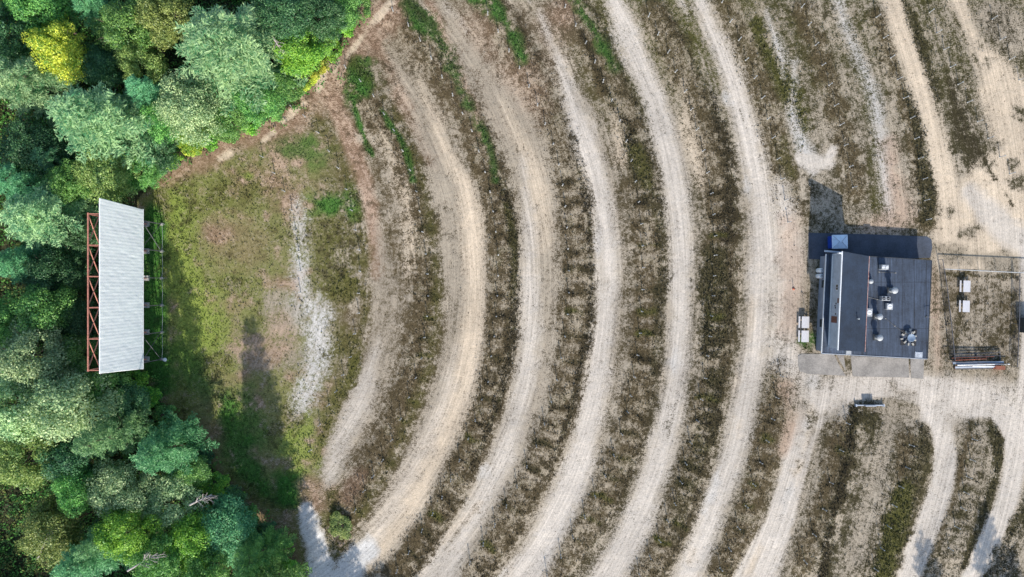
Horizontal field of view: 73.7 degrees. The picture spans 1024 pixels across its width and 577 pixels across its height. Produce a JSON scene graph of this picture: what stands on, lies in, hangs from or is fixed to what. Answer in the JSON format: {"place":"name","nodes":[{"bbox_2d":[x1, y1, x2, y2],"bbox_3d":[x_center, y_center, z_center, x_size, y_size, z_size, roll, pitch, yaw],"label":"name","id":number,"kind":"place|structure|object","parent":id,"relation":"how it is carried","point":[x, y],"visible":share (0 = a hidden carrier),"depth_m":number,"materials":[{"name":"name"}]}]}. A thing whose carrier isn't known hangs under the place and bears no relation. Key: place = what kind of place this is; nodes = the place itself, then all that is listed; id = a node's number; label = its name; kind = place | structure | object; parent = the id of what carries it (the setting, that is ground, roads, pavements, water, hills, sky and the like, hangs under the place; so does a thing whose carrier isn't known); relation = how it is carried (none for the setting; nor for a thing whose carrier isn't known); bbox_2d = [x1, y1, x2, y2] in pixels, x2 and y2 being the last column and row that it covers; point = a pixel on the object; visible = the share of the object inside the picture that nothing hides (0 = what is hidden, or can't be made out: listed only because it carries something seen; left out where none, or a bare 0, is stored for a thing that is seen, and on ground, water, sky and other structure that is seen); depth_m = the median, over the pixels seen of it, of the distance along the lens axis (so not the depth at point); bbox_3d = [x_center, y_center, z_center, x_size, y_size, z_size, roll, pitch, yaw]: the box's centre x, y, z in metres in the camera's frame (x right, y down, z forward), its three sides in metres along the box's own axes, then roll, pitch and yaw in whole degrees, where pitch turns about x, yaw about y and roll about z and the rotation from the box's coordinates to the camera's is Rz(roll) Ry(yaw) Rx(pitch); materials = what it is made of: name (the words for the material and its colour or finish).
{"place":"outdoors","nodes":[
{"label":"outdoors","id":0,"kind":"place"},
{"bbox_2d":[0,0,1023,576],"bbox_3d":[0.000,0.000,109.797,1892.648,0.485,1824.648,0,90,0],"label":"ground","id":1,"kind":"structure","parent":0,"point":[978,212],"depth_m":109.99,"materials":[{"name":"brown soil"}]},
{"bbox_2d":[0,291,33,348],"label":"broadleaf tree","id":2,"kind":"object","parent":1,"relation":"on","point":[5,315],"visible":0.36,"depth_m":98.45,"materials":[{"name":"green plant"}]},
{"bbox_2d":[0,0,42,64],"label":"broadleaf tree","id":3,"kind":"object","parent":1,"relation":"on","point":[7,49],"visible":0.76,"depth_m":97.65,"materials":[{"name":"green plant"}]},
{"bbox_2d":[0,161,50,199],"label":"pine tree","id":4,"kind":"object","parent":1,"relation":"on","point":[16,182],"visible":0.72,"depth_m":100.25,"materials":[{"name":"green plant"}]},
{"bbox_2d":[0,371,59,446],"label":"broadleaf tree","id":5,"kind":"object","parent":1,"relation":"on","point":[8,429],"visible":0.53,"depth_m":95.51,"materials":[{"name":"green plant"}]},
{"bbox_2d":[0,243,66,286],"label":"pine tree","id":6,"kind":"object","parent":1,"relation":"on","point":[11,262],"visible":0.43,"depth_m":99.34,"materials":[{"name":"green plant"}]},
{"bbox_2d":[0,427,67,493],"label":"broadleaf tree","id":7,"kind":"object","parent":1,"relation":"on","point":[12,470],"visible":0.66,"depth_m":96.66,"materials":[{"name":"green plant"}]},
{"bbox_2d":[0,114,74,179],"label":"broadleaf tree","id":8,"kind":"object","parent":1,"relation":"on","point":[17,153],"visible":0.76,"depth_m":99.37,"materials":[{"name":"green plant"}]},
{"bbox_2d":[0,54,79,128],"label":"pine tree","id":9,"kind":"object","parent":1,"relation":"on","point":[17,82],"visible":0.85,"depth_m":98.51,"materials":[{"name":"green plant"}]},
{"bbox_2d":[0,314,83,392],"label":"broadleaf tree","id":10,"kind":"object","parent":1,"relation":"on","point":[15,363],"visible":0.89,"depth_m":96.38,"materials":[{"name":"green plant"}]},
{"bbox_2d":[6,276,78,347],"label":"broadleaf tree","id":11,"kind":"object","parent":1,"relation":"on","point":[31,300],"visible":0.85,"depth_m":97.96,"materials":[{"name":"green plant"}]},
{"bbox_2d":[0,0,85,40],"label":"broadleaf tree","id":12,"kind":"object","parent":1,"relation":"on","point":[21,9],"visible":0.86,"depth_m":97.84,"materials":[{"name":"green plant"}]},
{"bbox_2d":[17,242,80,293],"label":"broadleaf tree","id":13,"kind":"object","parent":1,"relation":"on","point":[47,260],"visible":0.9,"depth_m":100.14,"materials":[{"name":"green plant"}]},
{"bbox_2d":[0,179,107,262],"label":"pine tree","id":14,"kind":"object","parent":1,"relation":"on","point":[37,214],"visible":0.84,"depth_m":97.96,"materials":[{"name":"green plant"}]},
{"bbox_2d":[30,141,77,179],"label":"pine tree","id":15,"kind":"object","parent":1,"relation":"on","point":[48,158],"visible":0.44,"depth_m":99.40,"materials":[{"name":"green plant"}]},
{"bbox_2d":[16,492,92,569],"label":"broadleaf tree","id":16,"kind":"object","parent":1,"relation":"on","point":[48,514],"visible":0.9,"depth_m":98.85,"materials":[{"name":"green plant"}]},
{"bbox_2d":[21,13,93,84],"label":"broadleaf tree","id":17,"kind":"object","parent":1,"relation":"on","point":[65,59],"visible":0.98,"depth_m":97.53,"materials":[{"name":"yellow plant"}]},
{"bbox_2d":[10,359,124,445],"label":"broadleaf tree","id":18,"kind":"object","parent":1,"relation":"on","point":[59,419],"visible":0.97,"depth_m":95.08,"materials":[{"name":"green plant"}]},
{"bbox_2d":[34,431,108,483],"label":"broadleaf tree","id":19,"kind":"object","parent":1,"relation":"on","point":[60,463],"visible":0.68,"depth_m":97.44,"materials":[{"name":"green plant"}]},
{"bbox_2d":[45,157,106,204],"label":"broadleaf tree","id":20,"kind":"object","parent":1,"relation":"on","point":[65,186],"visible":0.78,"depth_m":99.07,"materials":[{"name":"green plant"}]},
{"bbox_2d":[53,213,98,252],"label":"broadleaf tree","id":21,"kind":"object","parent":1,"relation":"on","point":[74,241],"visible":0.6,"depth_m":101.11,"materials":[{"name":"green plant"}]},
{"bbox_2d":[53,251,98,295],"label":"broadleaf tree","id":22,"kind":"object","parent":1,"relation":"on","point":[80,279],"visible":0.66,"depth_m":102.70,"materials":[{"name":"green plant"}]},
{"bbox_2d":[54,295,98,340],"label":"broadleaf tree","id":23,"kind":"object","parent":1,"relation":"on","point":[80,308],"visible":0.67,"depth_m":101.43,"materials":[{"name":"green plant"}]},
{"bbox_2d":[49,461,104,517],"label":"broadleaf tree","id":24,"kind":"object","parent":1,"relation":"on","point":[67,488],"visible":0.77,"depth_m":97.91,"materials":[{"name":"green plant"}]},
{"bbox_2d":[57,333,98,378],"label":"broadleaf tree","id":25,"kind":"object","parent":1,"relation":"on","point":[79,355],"visible":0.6,"depth_m":99.78,"materials":[{"name":"green plant"}]},
{"bbox_2d":[49,519,129,576],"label":"pine tree","id":26,"kind":"object","parent":1,"relation":"on","point":[91,566],"visible":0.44,"depth_m":97.76,"materials":[{"name":"green plant"}]},
{"bbox_2d":[71,0,134,40],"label":"pine tree","id":27,"kind":"object","parent":1,"relation":"on","point":[93,7],"visible":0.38,"depth_m":98.97,"materials":[{"name":"green plant"}]},
{"bbox_2d":[76,368,132,410],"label":"broadleaf tree","id":28,"kind":"object","parent":1,"relation":"on","point":[98,392],"visible":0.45,"depth_m":99.70,"materials":[{"name":"green plant"}]},
{"bbox_2d":[71,522,137,562],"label":"pine tree","id":29,"kind":"object","parent":1,"relation":"on","point":[84,551],"visible":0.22,"depth_m":95.73,"materials":[{"name":"green plant"}]},
{"bbox_2d":[76,42,133,88],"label":"broadleaf tree","id":30,"kind":"object","parent":1,"relation":"on","point":[101,58],"visible":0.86,"depth_m":100.54,"materials":[{"name":"green plant"}]},
{"bbox_2d":[44,82,166,189],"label":"pine tree","id":31,"kind":"object","parent":1,"relation":"on","point":[96,121],"visible":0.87,"depth_m":96.68,"materials":[{"name":"green plant"}]},
{"bbox_2d":[69,138,141,203],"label":"broadleaf tree","id":32,"kind":"object","parent":1,"relation":"on","point":[98,177],"visible":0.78,"depth_m":99.82,"materials":[{"name":"green plant"}]},
{"bbox_2d":[70,397,159,459],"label":"pine tree","id":33,"kind":"object","parent":1,"relation":"on","point":[122,434],"visible":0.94,"depth_m":97.87,"materials":[{"name":"green plant"}]},
{"bbox_2d":[83,456,161,521],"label":"broadleaf tree","id":34,"kind":"object","parent":1,"relation":"on","point":[112,478],"visible":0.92,"depth_m":98.94,"materials":[{"name":"green plant"}]},
{"bbox_2d":[87,198,163,374],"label":"movie screen","id":35,"kind":"object","parent":1,"relation":"on","point":[122,278],"visible":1,"depth_m":97.54,"materials":[{"name":"white paint"}]},
{"bbox_2d":[91,503,163,564],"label":"broadleaf tree","id":36,"kind":"object","parent":1,"relation":"on","point":[111,540],"visible":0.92,"depth_m":97.59,"materials":[{"name":"green plant"}]},
{"bbox_2d":[90,0,164,54],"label":"broadleaf tree","id":37,"kind":"object","parent":1,"relation":"on","point":[114,33],"visible":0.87,"depth_m":97.70,"materials":[{"name":"green plant"}]},
{"bbox_2d":[112,380,150,424],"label":"broadleaf tree","id":38,"kind":"object","parent":1,"relation":"on","point":[139,397],"visible":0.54,"depth_m":102.72,"materials":[{"name":"green plant"}]},
{"bbox_2d":[125,369,148,389],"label":"shrub","id":39,"kind":"object","parent":1,"relation":"on","point":[137,376],"visible":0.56,"depth_m":107.84,"materials":[{"name":"green plant"}]},
{"bbox_2d":[113,37,169,85],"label":"broadleaf tree","id":40,"kind":"object","parent":1,"relation":"on","point":[149,61],"visible":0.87,"depth_m":100.17,"materials":[{"name":"green plant"}]},
{"bbox_2d":[118,152,165,192],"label":"broadleaf tree","id":41,"kind":"object","parent":1,"relation":"on","point":[146,175],"visible":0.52,"depth_m":103.49,"materials":[{"name":"green plant"}]},
{"bbox_2d":[127,552,166,571],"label":"dead tree","id":42,"kind":"object","parent":1,"relation":"on","point":[131,568],"visible":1,"depth_m":97.13,"materials":[{"name":"grey wood"}]},
{"bbox_2d":[123,74,172,109],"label":"pine tree","id":43,"kind":"object","parent":1,"relation":"on","point":[146,90],"visible":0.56,"depth_m":99.34,"materials":[{"name":"green plant"}]},
{"bbox_2d":[134,384,162,407],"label":"shrub","id":44,"kind":"object","parent":1,"relation":"on","point":[154,396],"visible":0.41,"depth_m":108.21,"materials":[{"name":"green plant"}]},
{"bbox_2d":[124,530,186,576],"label":"broadleaf tree","id":45,"kind":"object","parent":1,"relation":"on","point":[165,567],"visible":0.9,"depth_m":99.46,"materials":[{"name":"green plant"}]},
{"bbox_2d":[129,127,181,174],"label":"broadleaf tree","id":46,"kind":"object","parent":1,"relation":"on","point":[163,162],"visible":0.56,"depth_m":103.61,"materials":[{"name":"green plant"}]},
{"bbox_2d":[131,0,193,51],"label":"broadleaf tree","id":47,"kind":"object","parent":1,"relation":"on","point":[162,27],"visible":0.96,"depth_m":97.42,"materials":[{"name":"green plant"}]},
{"bbox_2d":[151,404,176,426],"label":"shrub","id":48,"kind":"object","parent":1,"relation":"on","point":[158,409],"visible":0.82,"depth_m":108.64,"materials":[{"name":"green plant"}]},
{"bbox_2d":[138,96,191,144],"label":"broadleaf tree","id":49,"kind":"object","parent":1,"relation":"on","point":[160,130],"visible":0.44,"depth_m":100.65,"materials":[{"name":"green plant"}]},
{"bbox_2d":[132,472,206,535],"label":"broadleaf tree","id":50,"kind":"object","parent":1,"relation":"on","point":[169,487],"visible":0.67,"depth_m":102.71,"materials":[{"name":"green plant"}]},
{"bbox_2d":[129,408,219,476],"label":"pine tree","id":51,"kind":"object","parent":1,"relation":"on","point":[162,453],"visible":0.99,"depth_m":100.15,"materials":[{"name":"green plant"}]},
{"bbox_2d":[0,0,372,576],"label":"undergrowth","id":52,"kind":"object","parent":1,"relation":"on","point":[26,498],"visible":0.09,"depth_m":109.40,"materials":[{"name":"green plant"}]},
{"bbox_2d":[162,510,213,572],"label":"broadleaf tree","id":53,"kind":"object","parent":1,"relation":"on","point":[185,530],"visible":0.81,"depth_m":101.52,"materials":[{"name":"green plant"}]},
{"bbox_2d":[165,444,211,486],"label":"broadleaf tree","id":54,"kind":"object","parent":1,"relation":"on","point":[200,470],"visible":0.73,"depth_m":104.06,"materials":[{"name":"green plant"}]},
{"bbox_2d":[152,69,227,148],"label":"broadleaf tree","id":55,"kind":"object","parent":1,"relation":"on","point":[186,110],"visible":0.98,"depth_m":99.23,"materials":[{"name":"green plant"}]},
{"bbox_2d":[172,121,207,157],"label":"broadleaf tree","id":56,"kind":"object","parent":1,"relation":"on","point":[188,147],"visible":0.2,"depth_m":105.38,"materials":[{"name":"green plant"}]},
{"bbox_2d":[178,137,202,156],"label":"shrub","id":57,"kind":"object","parent":1,"relation":"on","point":[186,152],"visible":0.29,"depth_m":107.87,"materials":[{"name":"green plant"}]},
{"bbox_2d":[189,494,216,507],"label":"dead tree","id":58,"kind":"object","parent":1,"relation":"on","point":[204,498],"visible":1,"depth_m":101.16,"materials":[{"name":"grey wood"}]},
{"bbox_2d":[195,450,214,467],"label":"shrub","id":59,"kind":"object","parent":1,"relation":"on","point":[208,454],"visible":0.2,"depth_m":108.85,"materials":[{"name":"green plant"}]},
{"bbox_2d":[182,546,230,576],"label":"broadleaf tree","id":60,"kind":"object","parent":1,"relation":"on","point":[194,571],"visible":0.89,"depth_m":101.47,"materials":[{"name":"green plant"}]},
{"bbox_2d":[202,128,218,151],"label":"shrub","id":61,"kind":"object","parent":1,"relation":"on","point":[213,145],"visible":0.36,"depth_m":108.39,"materials":[{"name":"green plant"}]},
{"bbox_2d":[197,471,230,495],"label":"shrub","id":62,"kind":"object","parent":1,"relation":"on","point":[218,487],"visible":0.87,"depth_m":108.21,"materials":[{"name":"green plant"}]},
{"bbox_2d":[215,125,238,143],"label":"shrub","id":63,"kind":"object","parent":1,"relation":"on","point":[228,140],"visible":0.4,"depth_m":108.19,"materials":[{"name":"green plant"}]},
{"bbox_2d":[204,94,251,141],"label":"broadleaf tree","id":64,"kind":"object","parent":1,"relation":"on","point":[239,116],"visible":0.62,"depth_m":103.26,"materials":[{"name":"green plant"}]},
{"bbox_2d":[196,491,265,567],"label":"broadleaf tree","id":65,"kind":"object","parent":1,"relation":"on","point":[239,523],"visible":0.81,"depth_m":102.77,"materials":[{"name":"green plant"}]},
{"bbox_2d":[211,484,250,518],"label":"broadleaf tree","id":66,"kind":"object","parent":1,"relation":"on","point":[238,494],"visible":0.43,"depth_m":106.00,"materials":[{"name":"green plant"}]},
{"bbox_2d":[174,0,307,116],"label":"pine tree","id":67,"kind":"object","parent":1,"relation":"on","point":[217,43],"visible":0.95,"depth_m":95.47,"materials":[{"name":"green plant"}]},
{"bbox_2d":[239,111,259,135],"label":"shrub","id":68,"kind":"object","parent":1,"relation":"on","point":[253,130],"visible":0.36,"depth_m":108.02,"materials":[{"name":"green plant"}]},
{"bbox_2d":[244,503,259,527],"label":"shrub","id":69,"kind":"object","parent":1,"relation":"on","point":[254,508],"visible":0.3,"depth_m":107.94,"materials":[{"name":"green plant"}]},
{"bbox_2d":[227,75,286,127],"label":"broadleaf tree","id":70,"kind":"object","parent":1,"relation":"on","point":[249,114],"visible":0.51,"depth_m":102.50,"materials":[{"name":"green plant"}]},
{"bbox_2d":[231,525,296,576],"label":"broadleaf tree","id":71,"kind":"object","parent":1,"relation":"on","point":[243,564],"visible":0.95,"depth_m":100.91,"materials":[{"name":"green plant"}]},
{"bbox_2d":[251,520,283,546],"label":"broadleaf tree","id":72,"kind":"object","parent":1,"relation":"on","point":[264,525],"visible":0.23,"depth_m":106.55,"materials":[{"name":"green plant"}]},
{"bbox_2d":[262,100,285,121],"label":"shrub","id":73,"kind":"object","parent":1,"relation":"on","point":[280,115],"visible":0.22,"depth_m":108.67,"materials":[{"name":"green plant"}]},
{"bbox_2d":[254,68,297,108],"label":"broadleaf tree","id":74,"kind":"object","parent":1,"relation":"on","point":[287,81],"visible":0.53,"depth_m":103.88,"materials":[{"name":"green plant"}]},
{"bbox_2d":[250,545,311,576],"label":"tree","id":75,"kind":"object","parent":1,"relation":"on","point":[289,572],"visible":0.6,"depth_m":102.24,"materials":[{"name":"green plant"}]},
{"bbox_2d":[251,0,314,46],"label":"broadleaf tree","id":76,"kind":"object","parent":1,"relation":"on","point":[268,8],"visible":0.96,"depth_m":99.27,"materials":[{"name":"green plant"}]},
{"bbox_2d":[282,80,305,101],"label":"shrub","id":77,"kind":"object","parent":1,"relation":"on","point":[298,89],"visible":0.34,"depth_m":108.75,"materials":[{"name":"green plant"}]},
{"bbox_2d":[273,16,332,78],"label":"broadleaf tree","id":78,"kind":"object","parent":1,"relation":"on","point":[303,62],"visible":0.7,"depth_m":102.36,"materials":[{"name":"green plant"}]},
{"bbox_2d":[299,70,320,91],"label":"shrub","id":79,"kind":"object","parent":1,"relation":"on","point":[310,83],"visible":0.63,"depth_m":108.61,"materials":[{"name":"yellow plant"}]},
{"bbox_2d":[301,22,336,62],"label":"broadleaf tree","id":80,"kind":"object","parent":1,"relation":"on","point":[327,43],"visible":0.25,"depth_m":104.00,"materials":[{"name":"green plant"}]},
{"bbox_2d":[311,59,329,78],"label":"shrub","id":81,"kind":"object","parent":1,"relation":"on","point":[323,66],"visible":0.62,"depth_m":108.23,"materials":[{"name":"yellow plant"}]},
{"bbox_2d":[298,0,347,43],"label":"broadleaf tree","id":82,"kind":"object","parent":1,"relation":"on","point":[324,6],"visible":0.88,"depth_m":101.02,"materials":[{"name":"green plant"}]},
{"bbox_2d":[324,37,342,62],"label":"shrub","id":83,"kind":"object","parent":1,"relation":"on","point":[336,52],"visible":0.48,"depth_m":108.10,"materials":[{"name":"green plant"}]},
{"bbox_2d":[328,511,352,539],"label":"shrub","id":84,"kind":"object","parent":1,"relation":"on","point":[336,521],"visible":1,"depth_m":109.14,"materials":[{"name":"green plant"}]},
{"bbox_2d":[322,0,361,32],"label":"broadleaf tree","id":85,"kind":"object","parent":1,"relation":"on","point":[350,5],"visible":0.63,"depth_m":103.78,"materials":[{"name":"green plant"}]},
{"bbox_2d":[337,18,355,37],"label":"shrub","id":86,"kind":"object","parent":1,"relation":"on","point":[348,33],"visible":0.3,"depth_m":108.23,"materials":[{"name":"green plant"}]},
{"bbox_2d":[355,0,370,18],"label":"shrub","id":87,"kind":"object","parent":1,"relation":"on","point":[365,3],"visible":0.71,"depth_m":108.73,"materials":[{"name":"green plant"}]},
{"bbox_2d":[138,0,1023,576],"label":"weeds","id":88,"kind":"object","parent":1,"relation":"on","point":[900,524],"visible":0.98,"depth_m":109.80,"materials":[{"name":"plant"}]},
{"bbox_2d":[798,330,808,341],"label":"picnic table","id":89,"kind":"object","parent":1,"relation":"on","point":[804,336],"visible":1,"depth_m":109.24,"materials":[{"name":"white plastic"}]},
{"bbox_2d":[798,316,808,327],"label":"picnic table","id":90,"kind":"object","parent":1,"relation":"on","point":[805,322],"visible":1,"depth_m":109.24,"materials":[{"name":"white plastic"}]},
{"bbox_2d":[798,354,845,375],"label":"concrete pad","id":91,"kind":"object","parent":1,"relation":"on","point":[823,364],"visible":0.95,"depth_m":109.95,"materials":[{"name":"concrete"}]},
{"bbox_2d":[808,233,931,258],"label":"asphalt pad","id":92,"kind":"object","parent":1,"relation":"on","point":[898,246],"visible":0.86,"depth_m":109.95,"materials":[{"name":"asphalt"}]},
{"bbox_2d":[828,235,847,248],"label":"storage shed","id":93,"kind":"structure","parent":92,"relation":"on","point":[837,241],"depth_m":108.10,"materials":[{"name":"blue plastic"}]},
{"bbox_2d":[851,356,908,377],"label":"concrete pad","id":94,"kind":"object","parent":1,"relation":"on","point":[862,366],"visible":1,"depth_m":109.95,"materials":[{"name":"concrete"}]},
{"bbox_2d":[910,358,923,378],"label":"concrete pad","id":95,"kind":"object","parent":1,"relation":"on","point":[917,368],"visible":0.85,"depth_m":109.96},
{"bbox_2d":[937,259,955,360],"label":"wire fence","id":96,"kind":"object","parent":1,"relation":"on","point":[947,308],"visible":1,"depth_m":109.07,"materials":[{"name":"metal"}]},
{"bbox_2d":[959,300,969,311],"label":"picnic table","id":97,"kind":"object","parent":1,"relation":"on","point":[966,306],"visible":1,"depth_m":109.24,"materials":[{"name":"white plastic"}]},
{"bbox_2d":[959,280,970,291],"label":"picnic table","id":98,"kind":"object","parent":1,"relation":"on","point":[966,286],"visible":1,"depth_m":109.24,"materials":[{"name":"white plastic"}]},
{"bbox_2d":[952,361,1003,363],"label":"steel beam","id":99,"kind":"structure","parent":1,"relation":"on","point":[981,362],"depth_m":109.48,"materials":[{"name":"metal"}]},
{"bbox_2d":[1012,273,1019,366],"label":"wire fence","id":100,"kind":"object","parent":1,"relation":"on","point":[1017,345],"visible":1,"depth_m":109.11,"materials":[{"name":"metal"}]},
{"bbox_2d":[816,250,931,358],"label":"concession building","id":101,"kind":"structure","parent":0,"point":[845,293],"depth_m":107.27,"materials":[{"name":"grey"}]},
{"bbox_2d":[900,329,916,345],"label":"satellite dish","id":102,"kind":"object","parent":101,"relation":"on","point":[911,337],"visible":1,"depth_m":107.04,"materials":[{"name":"metal"}]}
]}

